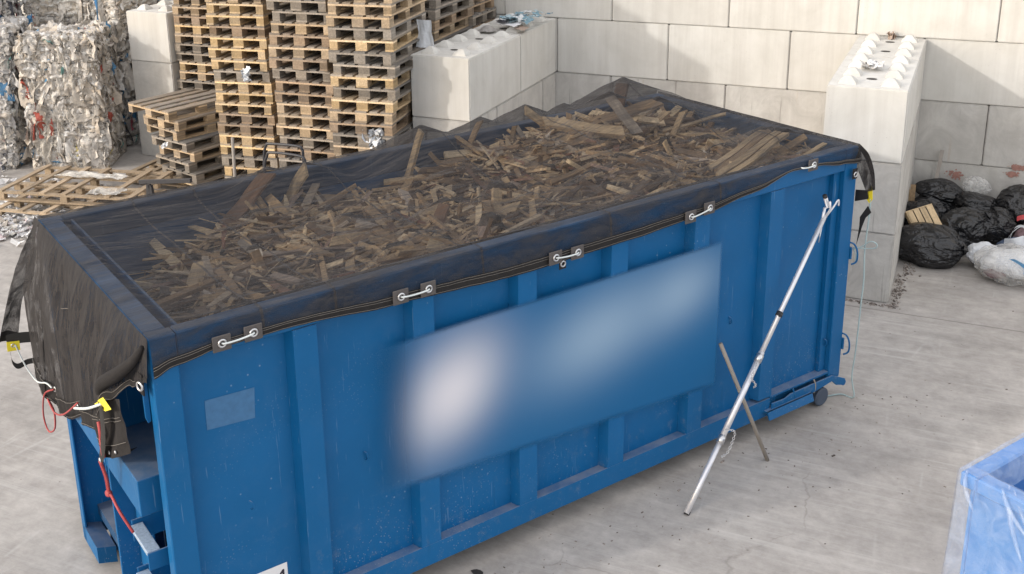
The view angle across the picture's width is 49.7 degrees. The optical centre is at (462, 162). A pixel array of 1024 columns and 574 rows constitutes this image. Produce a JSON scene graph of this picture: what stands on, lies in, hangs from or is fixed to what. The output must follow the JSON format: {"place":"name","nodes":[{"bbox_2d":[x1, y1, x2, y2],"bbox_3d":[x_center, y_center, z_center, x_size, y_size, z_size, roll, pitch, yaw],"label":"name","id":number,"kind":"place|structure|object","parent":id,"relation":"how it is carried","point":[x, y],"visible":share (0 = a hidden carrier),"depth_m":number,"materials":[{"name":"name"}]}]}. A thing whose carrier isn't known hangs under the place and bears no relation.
{"place":"outdoors","nodes":[
{"label":"outdoors","id":0,"kind":"place"},
{"bbox_2d":[181,84,214,97],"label":"pallet","id":1,"kind":"object","parent":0,"point":[212,88],"visible":0.13,"depth_m":17.08,"materials":[{"name":"brown wood"}]},
{"bbox_2d":[177,75,215,90],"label":"pallet","id":2,"kind":"object","parent":1,"relation":"on","point":[199,84],"visible":0.32,"depth_m":16.99,"materials":[{"name":"brown wood"}]},
{"bbox_2d":[179,67,213,80],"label":"pallet","id":3,"kind":"object","parent":2,"relation":"on","point":[193,72],"visible":0.23,"depth_m":16.94,"materials":[{"name":"brown wood"}]},
{"bbox_2d":[179,57,212,71],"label":"pallet","id":4,"kind":"object","parent":3,"relation":"on","point":[190,63],"visible":0.27,"depth_m":16.88,"materials":[{"name":"brown wood"}]},
{"bbox_2d":[176,48,210,61],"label":"pallet","id":5,"kind":"object","parent":4,"relation":"on","point":[189,53],"visible":0.21,"depth_m":16.89,"materials":[{"name":"brown wood"}]},
{"bbox_2d":[174,39,210,52],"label":"pallet","id":6,"kind":"object","parent":5,"relation":"on","point":[189,44],"visible":0.23,"depth_m":16.82,"materials":[{"name":"brown wood"}]},
{"bbox_2d":[175,30,209,43],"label":"pallet","id":7,"kind":"object","parent":6,"relation":"on","point":[190,35],"visible":0.26,"depth_m":16.75,"materials":[{"name":"brown wood"}]},
{"bbox_2d":[174,21,223,33],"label":"pallet","id":8,"kind":"object","parent":7,"relation":"on","point":[196,29],"visible":0.32,"depth_m":16.73,"materials":[{"name":"brown wood"}]},
{"bbox_2d":[173,9,220,24],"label":"pallet","id":9,"kind":"object","parent":8,"relation":"on","point":[194,19],"visible":0.27,"depth_m":16.67,"materials":[{"name":"brown wood"}]},
{"bbox_2d":[172,2,223,15],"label":"pallet","id":10,"kind":"object","parent":9,"relation":"on","point":[196,10],"visible":0.36,"depth_m":16.62,"materials":[{"name":"brown wood"}]},
{"bbox_2d":[412,25,472,44],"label":"pallet","id":11,"kind":"object","parent":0,"point":[465,29],"visible":0.12,"depth_m":14.76,"materials":[{"name":"brown wood"}]},
{"bbox_2d":[411,15,467,41],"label":"pallet","id":12,"kind":"object","parent":11,"relation":"on","point":[450,29],"visible":0.29,"depth_m":14.66,"materials":[{"name":"brown wood"}]},
{"bbox_2d":[411,5,471,30],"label":"pallet","id":13,"kind":"object","parent":12,"relation":"on","point":[450,19],"visible":0.28,"depth_m":14.57,"materials":[{"name":"brown wood"}]},
{"bbox_2d":[410,0,472,19],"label":"pallet","id":14,"kind":"object","parent":13,"relation":"on","point":[435,14],"visible":0.39,"depth_m":14.45,"materials":[{"name":"brown wood"}]},
{"bbox_2d":[0,143,1023,573],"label":"ground","id":15,"kind":"structure","parent":0,"point":[936,331],"depth_m":8.79,"materials":[{"name":"concrete"}]},
{"bbox_2d":[0,95,31,170],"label":"plastic bale","id":16,"kind":"object","parent":15,"relation":"on","point":[13,132],"visible":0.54,"depth_m":17.03,"materials":[{"name":"beige plastic"}]},
{"bbox_2d":[0,14,33,108],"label":"plastic bale","id":17,"kind":"object","parent":16,"relation":"on","point":[11,27],"visible":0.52,"depth_m":16.78,"materials":[{"name":"beige plastic"}]},
{"bbox_2d":[0,0,24,16],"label":"plastic bale","id":18,"kind":"object","parent":17,"relation":"on","point":[12,8],"visible":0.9,"depth_m":17.80,"materials":[{"name":"beige plastic"}]},
{"bbox_2d":[0,169,136,246],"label":"paper litter","id":19,"kind":"object","parent":15,"relation":"on","point":[10,225],"visible":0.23,"depth_m":14.72,"materials":[{"name":"white paper"}]},
{"bbox_2d":[22,94,126,170],"bbox_3d":[-6.061,-0.443,17.390,1.417,1.561,1.315,-2,17,-1],"label":"plastic bale","id":20,"kind":"object","parent":15,"relation":"on","point":[54,137],"visible":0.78,"depth_m":16.87,"materials":[{"name":"beige plastic"}]},
{"bbox_2d":[13,19,124,122],"bbox_3d":[-6.071,-1.394,17.119,1.414,1.614,1.269,-1,17,0],"label":"plastic bale","id":21,"kind":"object","parent":20,"relation":"on","point":[76,64],"visible":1,"depth_m":16.64,"materials":[{"name":"beige plastic"}]},
{"bbox_2d":[0,180,166,217],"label":"broken pallet","id":22,"kind":"object","parent":15,"relation":"on","point":[22,210],"visible":0.31,"depth_m":15.15,"materials":[{"name":"brown wood"}]},
{"bbox_2d":[0,164,172,205],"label":"broken pallet","id":23,"kind":"object","parent":22,"relation":"on","point":[23,188],"visible":0.72,"depth_m":15.40,"materials":[{"name":"brown wood"}]},
{"bbox_2d":[120,77,140,145],"bbox_3d":[-6.175,-1.005,18.825,2.171,1.789,1.269,6,19,22],"label":"plastic bale","id":24,"kind":"object","parent":15,"relation":"on","point":[131,123],"visible":0.02,"depth_m":18.14},
{"bbox_2d":[20,0,158,97],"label":"plastic bale","id":25,"kind":"object","parent":24,"relation":"on","point":[65,12],"visible":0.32,"depth_m":17.79,"materials":[{"name":"beige plastic"}]},
{"bbox_2d":[126,0,188,155],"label":"partition wall","id":26,"kind":"structure","parent":15,"relation":"on","point":[155,62],"depth_m":17.06,"materials":[{"name":"concrete"}]},
{"bbox_2d":[138,178,191,193],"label":"pallet","id":27,"kind":"object","parent":15,"relation":"on","point":[149,186],"visible":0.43,"depth_m":12.97,"materials":[{"name":"wood"}]},
{"bbox_2d":[173,162,241,187],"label":"pallet","id":28,"kind":"object","parent":15,"relation":"on","point":[222,177],"visible":0.06,"depth_m":15.98,"materials":[{"name":"brown wood"}]},
{"bbox_2d":[126,159,221,186],"bbox_3d":[-4.214,0.133,16.410,1.250,0.130,0.890,6,19,22],"label":"broken pallet","id":29,"kind":"object","parent":28,"relation":"on","point":[153,165],"visible":0.3,"depth_m":16.25,"materials":[{"name":"brown wood"}]},
{"bbox_2d":[162,153,237,183],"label":"pallet","id":30,"kind":"object","parent":28,"relation":"on","point":[198,177],"visible":0.34,"depth_m":15.96,"materials":[{"name":"brown wood"}]},
{"bbox_2d":[156,147,221,172],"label":"pallet","id":31,"kind":"object","parent":30,"relation":"on","point":[177,163],"visible":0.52,"depth_m":16.02,"materials":[{"name":"brown wood"}]},
{"bbox_2d":[159,138,220,161],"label":"pallet","id":32,"kind":"object","parent":31,"relation":"on","point":[196,156],"visible":0.4,"depth_m":16.00,"materials":[{"name":"brown wood"}]},
{"bbox_2d":[151,124,219,152],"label":"pallet","id":33,"kind":"object","parent":32,"relation":"on","point":[187,145],"visible":0.53,"depth_m":16.00,"materials":[{"name":"brown wood"}]},
{"bbox_2d":[146,113,234,140],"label":"pallet","id":34,"kind":"object","parent":33,"relation":"on","point":[181,135],"visible":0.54,"depth_m":16.11,"materials":[{"name":"brown wood"}]},
{"bbox_2d":[143,102,218,131],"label":"pallet","id":35,"kind":"object","parent":34,"relation":"on","point":[179,125],"visible":0.53,"depth_m":16.06,"materials":[{"name":"brown wood"}]},
{"bbox_2d":[128,87,215,121],"bbox_3d":[-4.171,-0.884,16.425,1.000,0.144,1.200,13,22,39],"label":"pallet","id":36,"kind":"object","parent":35,"relation":"on","point":[169,111],"visible":0.82,"depth_m":16.22,"materials":[{"name":"brown wood"}]},
{"bbox_2d":[224,169,246,178],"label":"pallet","id":37,"kind":"object","parent":15,"relation":"on","point":[243,171],"visible":0.06,"depth_m":14.74,"materials":[{"name":"brown wood"}]},
{"bbox_2d":[224,154,270,175],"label":"pallet","id":38,"kind":"object","parent":37,"relation":"on","point":[229,168],"visible":0.18,"depth_m":14.63,"materials":[{"name":"brown wood"}]},
{"bbox_2d":[221,148,279,167],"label":"pallet","id":39,"kind":"object","parent":38,"relation":"on","point":[254,160],"visible":0.29,"depth_m":14.52,"materials":[{"name":"brown wood"}]},
{"bbox_2d":[220,135,295,157],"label":"pallet","id":40,"kind":"object","parent":39,"relation":"on","point":[254,149],"visible":0.27,"depth_m":14.51,"materials":[{"name":"brown wood"}]},
{"bbox_2d":[219,121,296,146],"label":"pallet","id":41,"kind":"object","parent":40,"relation":"on","point":[253,138],"visible":0.32,"depth_m":14.48,"materials":[{"name":"brown wood"}]},
{"bbox_2d":[217,116,276,135],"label":"pallet","id":42,"kind":"object","parent":41,"relation":"on","point":[248,129],"visible":0.34,"depth_m":14.44,"materials":[{"name":"brown wood"}]},
{"bbox_2d":[219,103,277,125],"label":"pallet","id":43,"kind":"object","parent":42,"relation":"on","point":[249,118],"visible":0.31,"depth_m":14.40,"materials":[{"name":"brown wood"}]},
{"bbox_2d":[215,95,276,114],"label":"pallet","id":44,"kind":"object","parent":43,"relation":"on","point":[247,108],"visible":0.41,"depth_m":14.33,"materials":[{"name":"brown wood"}]},
{"bbox_2d":[216,84,275,103],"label":"pallet","id":45,"kind":"object","parent":44,"relation":"on","point":[244,97],"visible":0.38,"depth_m":14.29,"materials":[{"name":"brown wood"}]},
{"bbox_2d":[215,73,275,92],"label":"pallet","id":46,"kind":"object","parent":45,"relation":"on","point":[243,86],"visible":0.38,"depth_m":14.26,"materials":[{"name":"brown wood"}]},
{"bbox_2d":[213,63,276,81],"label":"pallet","id":47,"kind":"object","parent":46,"relation":"on","point":[226,71],"visible":0.25,"depth_m":14.23,"materials":[{"name":"brown wood"}]},
{"bbox_2d":[211,52,271,71],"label":"pallet","id":48,"kind":"object","parent":47,"relation":"on","point":[227,59],"visible":0.3,"depth_m":14.16,"materials":[{"name":"brown wood"}]},
{"bbox_2d":[208,41,268,59],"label":"pallet","id":49,"kind":"object","parent":48,"relation":"on","point":[236,53],"visible":0.34,"depth_m":14.16,"materials":[{"name":"brown wood"}]},
{"bbox_2d":[210,26,282,48],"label":"pallet","id":50,"kind":"object","parent":49,"relation":"on","point":[238,41],"visible":0.41,"depth_m":14.10,"materials":[{"name":"brown wood"}]},
{"bbox_2d":[209,13,285,37],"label":"pallet","id":51,"kind":"object","parent":50,"relation":"on","point":[246,29],"visible":0.42,"depth_m":14.07,"materials":[{"name":"brown wood"}]},
{"bbox_2d":[206,8,288,25],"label":"pallet","id":52,"kind":"object","parent":51,"relation":"on","point":[239,19],"visible":0.48,"depth_m":14.01,"materials":[{"name":"brown wood"}]},
{"bbox_2d":[206,0,282,14],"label":"pallet","id":53,"kind":"object","parent":52,"relation":"on","point":[239,7],"visible":0.82,"depth_m":14.00,"materials":[{"name":"brown wood"}]},
{"bbox_2d":[263,142,306,167],"bbox_3d":[-2.073,0.574,12.591,0.820,1.558,0.510,7,19,24],"label":"hand trolley","id":54,"kind":"object","parent":15,"relation":"on","point":[302,156],"visible":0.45,"depth_m":12.49,"materials":[{"name":"grey metal"}]},
{"bbox_2d":[279,146,327,166],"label":"pallet","id":55,"kind":"object","parent":15,"relation":"on","point":[288,161],"visible":0.12,"depth_m":13.90,"materials":[{"name":"brown wood"}]},
{"bbox_2d":[277,135,335,159],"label":"pallet","id":56,"kind":"object","parent":55,"relation":"on","point":[315,152],"visible":0.27,"depth_m":13.80,"materials":[{"name":"brown wood"}]},
{"bbox_2d":[280,123,350,149],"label":"pallet","id":57,"kind":"object","parent":56,"relation":"on","point":[314,141],"visible":0.2,"depth_m":13.79,"materials":[{"name":"brown wood"}]},
{"bbox_2d":[276,118,332,139],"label":"pallet","id":58,"kind":"object","parent":57,"relation":"on","point":[309,132],"visible":0.27,"depth_m":13.73,"materials":[{"name":"brown wood"}]},
{"bbox_2d":[278,106,329,126],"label":"pallet","id":59,"kind":"object","parent":58,"relation":"on","point":[312,120],"visible":0.27,"depth_m":13.70,"materials":[{"name":"brown wood"}]},
{"bbox_2d":[276,95,346,115],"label":"pallet","id":60,"kind":"object","parent":59,"relation":"on","point":[306,109],"visible":0.2,"depth_m":13.67,"materials":[{"name":"brown wood"}]},
{"bbox_2d":[275,84,333,105],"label":"pallet","id":61,"kind":"object","parent":60,"relation":"on","point":[303,97],"visible":0.32,"depth_m":13.60,"materials":[{"name":"brown wood"}]},
{"bbox_2d":[275,72,333,94],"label":"pallet","id":62,"kind":"object","parent":61,"relation":"on","point":[305,86],"visible":0.34,"depth_m":13.54,"materials":[{"name":"brown wood"}]},
{"bbox_2d":[272,62,347,81],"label":"pallet","id":63,"kind":"object","parent":62,"relation":"on","point":[304,74],"visible":0.34,"depth_m":13.54,"materials":[{"name":"brown wood"}]},
{"bbox_2d":[269,50,332,70],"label":"pallet","id":64,"kind":"object","parent":63,"relation":"on","point":[299,63],"visible":0.37,"depth_m":13.44,"materials":[{"name":"brown wood"}]},
{"bbox_2d":[268,38,329,58],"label":"pallet","id":65,"kind":"object","parent":64,"relation":"on","point":[298,51],"visible":0.39,"depth_m":13.42,"materials":[{"name":"brown wood"}]},
{"bbox_2d":[269,27,329,46],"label":"pallet","id":66,"kind":"object","parent":65,"relation":"on","point":[299,39],"visible":0.37,"depth_m":13.39,"materials":[{"name":"brown wood"}]},
{"bbox_2d":[271,16,327,34],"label":"pallet","id":67,"kind":"object","parent":66,"relation":"on","point":[300,27],"visible":0.28,"depth_m":13.35,"materials":[{"name":"brown wood"}]},
{"bbox_2d":[272,5,342,22],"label":"pallet","id":68,"kind":"object","parent":67,"relation":"on","point":[306,15],"visible":0.41,"depth_m":13.32,"materials":[{"name":"brown wood"}]},
{"bbox_2d":[266,0,327,11],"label":"pallet","id":69,"kind":"object","parent":68,"relation":"on","point":[298,5],"visible":0.85,"depth_m":13.22,"materials":[{"name":"brown wood"}]},
{"bbox_2d":[336,148,357,155],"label":"pallet","id":70,"kind":"object","parent":15,"relation":"on","point":[352,150],"visible":0.02,"depth_m":13.61,"materials":[{"name":"brown wood"}]},
{"bbox_2d":[333,132,402,154],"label":"pallet","id":71,"kind":"object","parent":70,"relation":"on","point":[346,146],"visible":0.2,"depth_m":13.43,"materials":[{"name":"brown wood"}]},
{"bbox_2d":[333,112,412,145],"bbox_3d":[-1.007,-0.447,13.811,0.800,0.144,1.200,5,18,18],"label":"pallet","id":72,"kind":"object","parent":71,"relation":"on","point":[343,135],"visible":0.31,"depth_m":13.36,"materials":[{"name":"brown wood"}]},
{"bbox_2d":[330,101,412,135],"bbox_3d":[-1.050,-0.589,13.785,0.800,0.144,1.200,4,18,16],"label":"pallet","id":73,"kind":"object","parent":72,"relation":"on","point":[364,128],"visible":0.45,"depth_m":13.31,"materials":[{"name":"brown wood"}]},
{"bbox_2d":[330,98,411,124],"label":"pallet","id":74,"kind":"object","parent":73,"relation":"on","point":[363,116],"visible":0.52,"depth_m":13.25,"materials":[{"name":"brown wood"}]},
{"bbox_2d":[331,85,411,112],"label":"pallet","id":75,"kind":"object","parent":74,"relation":"on","point":[391,106],"visible":0.47,"depth_m":13.21,"materials":[{"name":"brown wood"}]},
{"bbox_2d":[333,75,411,100],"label":"pallet","id":76,"kind":"object","parent":75,"relation":"on","point":[370,92],"visible":0.41,"depth_m":13.18,"materials":[{"name":"brown wood"}]},
{"bbox_2d":[330,62,410,88],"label":"pallet","id":77,"kind":"object","parent":76,"relation":"on","point":[338,80],"visible":0.47,"depth_m":13.11,"materials":[{"name":"brown wood"}]},
{"bbox_2d":[333,45,424,77],"bbox_3d":[-0.963,-1.267,13.534,0.800,0.144,1.200,5,18,19],"label":"pallet","id":78,"kind":"object","parent":77,"relation":"on","point":[395,70],"visible":0.46,"depth_m":13.07,"materials":[{"name":"brown wood"}]},
{"bbox_2d":[328,37,422,65],"bbox_3d":[-1.018,-1.407,13.501,0.800,0.144,1.200,5,18,19],"label":"pallet","id":79,"kind":"object","parent":78,"relation":"on","point":[372,54],"visible":0.56,"depth_m":13.06,"materials":[{"name":"brown wood"}]},
{"bbox_2d":[329,22,418,51],"bbox_3d":[-1.036,-1.562,13.518,0.800,0.144,1.200,3,18,15],"label":"pallet","id":80,"kind":"object","parent":79,"relation":"on","point":[367,44],"visible":0.53,"depth_m":13.05,"materials":[{"name":"brown wood"}]},
{"bbox_2d":[328,11,425,39],"bbox_3d":[-1.031,-1.695,13.460,0.800,0.144,1.200,4,18,17],"label":"pallet","id":81,"kind":"object","parent":80,"relation":"on","point":[366,32],"visible":0.61,"depth_m":13.02,"materials":[{"name":"brown wood"}]},
{"bbox_2d":[326,0,424,27],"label":"pallet","id":82,"kind":"object","parent":81,"relation":"on","point":[367,19],"visible":0.67,"depth_m":12.95,"materials":[{"name":"brown wood"}]},
{"bbox_2d":[327,0,425,15],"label":"pallet","id":83,"kind":"object","parent":82,"relation":"on","point":[369,7],"visible":0.97,"depth_m":12.86,"materials":[{"name":"brown wood"}]},
{"bbox_2d":[416,19,433,47],"bbox_3d":[-0.458,-1.589,13.582,0.272,0.335,0.074,7,19,24],"label":"white rag","id":84,"kind":"object","parent":81,"relation":"hanging from","point":[425,36],"visible":0.93,"depth_m":13.60,"materials":[{"name":"white fabric"}]},
{"bbox_2d":[39,104,857,573],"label":"waste container","id":85,"kind":"object","parent":15,"relation":"on","point":[411,436],"visible":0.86,"depth_m":7.50,"materials":[{"name":"blue metal"}]},
{"bbox_2d":[0,77,877,532],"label":"net cover","id":86,"kind":"object","parent":85,"relation":"on","point":[86,337],"visible":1,"depth_m":7.83,"materials":[{"name":"fabric"}]},
{"bbox_2d":[138,106,806,321],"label":"wood splinters","id":87,"kind":"object","parent":85,"relation":"on","point":[568,167],"visible":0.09,"depth_m":9.08,"materials":[{"name":"brown wood"}]},
{"bbox_2d":[410,13,555,131],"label":"partition wall","id":88,"kind":"structure","parent":15,"relation":"on","point":[458,80],"depth_m":13.71,"materials":[{"name":"concrete"}]},
{"bbox_2d":[495,19,524,26],"bbox_3d":[0.682,-1.902,14.803,0.363,0.028,0.629,9,20,29],"label":"paper sheet","id":89,"kind":"object","parent":88,"relation":"on","point":[514,23],"visible":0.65,"depth_m":14.67,"materials":[{"name":"white paper"}]},
{"bbox_2d":[499,9,552,23],"bbox_3d":[0.833,-1.998,14.969,0.540,0.118,0.851,7,19,24],"label":"magazine pile","id":90,"kind":"object","parent":89,"relation":"on","point":[519,16],"visible":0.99,"depth_m":14.80,"materials":[{"name":"paper"}]},
{"bbox_2d":[719,342,768,460],"bbox_3d":[2.251,1.918,8.831,0.452,1.042,0.035,1,17,7],"label":"wooden rod","id":91,"kind":"object","parent":15,"relation":"on","point":[744,402],"visible":1,"depth_m":8.82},
{"bbox_2d":[684,194,839,515],"bbox_3d":[2.373,1.439,8.656,0.109,2.072,2.053,15,24,42],"label":"hook pole","id":92,"kind":"object","parent":15,"relation":"on","point":[722,435],"visible":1,"depth_m":8.62,"materials":[{"name":"metal"}]},
{"bbox_2d":[823,33,926,302],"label":"partition wall","id":93,"kind":"structure","parent":15,"relation":"on","point":[874,113],"depth_m":11.55,"materials":[{"name":"concrete"}]},
{"bbox_2d":[845,262,920,308],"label":"gravel","id":94,"kind":"structure","parent":15,"relation":"on","point":[890,306],"depth_m":11.96,"materials":[{"name":"grey gravel"}]},
{"bbox_2d":[899,222,967,268],"bbox_3d":[5.425,0.929,12.733,0.897,0.450,0.581,7,19,24],"label":"rubbish bag","id":95,"kind":"object","parent":15,"relation":"on","point":[930,245],"visible":0.9,"depth_m":12.57,"materials":[{"name":"black plastic"}]},
{"bbox_2d":[905,203,941,224],"bbox_3d":[5.420,0.701,12.949,0.320,0.372,0.085,-17,-25,1],"label":"slatted crate","id":96,"kind":"object","parent":95,"relation":"on","point":[932,213],"visible":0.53,"depth_m":12.95,"materials":[{"name":"brown wood"}]},
{"bbox_2d":[914,195,957,213],"bbox_3d":[5.843,0.584,13.732,0.687,0.457,0.498,7,19,24],"label":"rubbish bag","id":97,"kind":"object","parent":15,"relation":"on","point":[944,207],"visible":0.2,"depth_m":13.53,"materials":[{"name":"black plastic"}]},
{"bbox_2d":[915,178,962,203],"bbox_3d":[5.936,0.347,13.645,0.680,0.264,0.323,7,19,24],"label":"rubbish bag","id":98,"kind":"object","parent":97,"relation":"on","point":[945,190],"visible":0.87,"depth_m":13.58,"materials":[{"name":"black plastic"}]},
{"bbox_2d":[940,206,998,245],"bbox_3d":[5.936,0.770,13.050,0.691,0.541,0.491,-2,17,-1],"label":"rubbish bag","id":99,"kind":"object","parent":15,"relation":"on","point":[969,225],"visible":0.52,"depth_m":12.85,"materials":[{"name":"black plastic"}]},
{"bbox_2d":[966,241,998,265],"bbox_3d":[5.944,1.038,12.599,0.372,0.276,0.344,7,19,24],"label":"rubbish bag","id":100,"kind":"object","parent":15,"relation":"on","point":[973,248],"visible":0.56,"depth_m":12.51,"materials":[{"name":"white plastic"}]},
{"bbox_2d":[960,437,1023,573],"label":"wrapped skip","id":101,"kind":"object","parent":15,"relation":"on","point":[994,531],"visible":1,"depth_m":6.80,"materials":[{"name":"blue plastic"}]},
{"bbox_2d":[973,243,1023,285],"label":"rubbish bag","id":102,"kind":"object","parent":15,"relation":"on","point":[1001,264],"visible":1,"depth_m":12.09,"materials":[{"name":"white plastic"}]},
{"bbox_2d":[984,207,1020,244],"bbox_3d":[6.339,0.758,13.036,0.522,0.477,0.464,7,19,24],"label":"rubbish bag","id":103,"kind":"object","parent":15,"relation":"on","point":[1002,225],"visible":0.63,"depth_m":12.87,"materials":[{"name":"black plastic"}]},
{"bbox_3d":[6.293,0.730,13.497,0.619,0.337,0.524,7,19,24],"label":"rubbish bag","id":104,"kind":"object","parent":15,"relation":"on","visible":0},
{"bbox_2d":[954,191,996,210],"bbox_3d":[6.273,0.506,13.387,0.589,0.290,0.375,7,19,24],"label":"rubbish bag","id":105,"kind":"object","parent":104,"relation":"on","point":[976,200],"visible":0.62,"depth_m":13.30,"materials":[{"name":"black plastic"}]},
{"bbox_2d":[996,184,1023,227],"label":"rubbish bag","id":106,"kind":"object","parent":104,"relation":"on","point":[1010,199],"visible":0.52,"depth_m":13.08,"materials":[{"name":"black plastic"}]},
{"bbox_2d":[15,0,1023,198],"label":"block wall","id":107,"kind":"structure","parent":0,"point":[779,61],"depth_m":14.23,"materials":[{"name":"concrete"}]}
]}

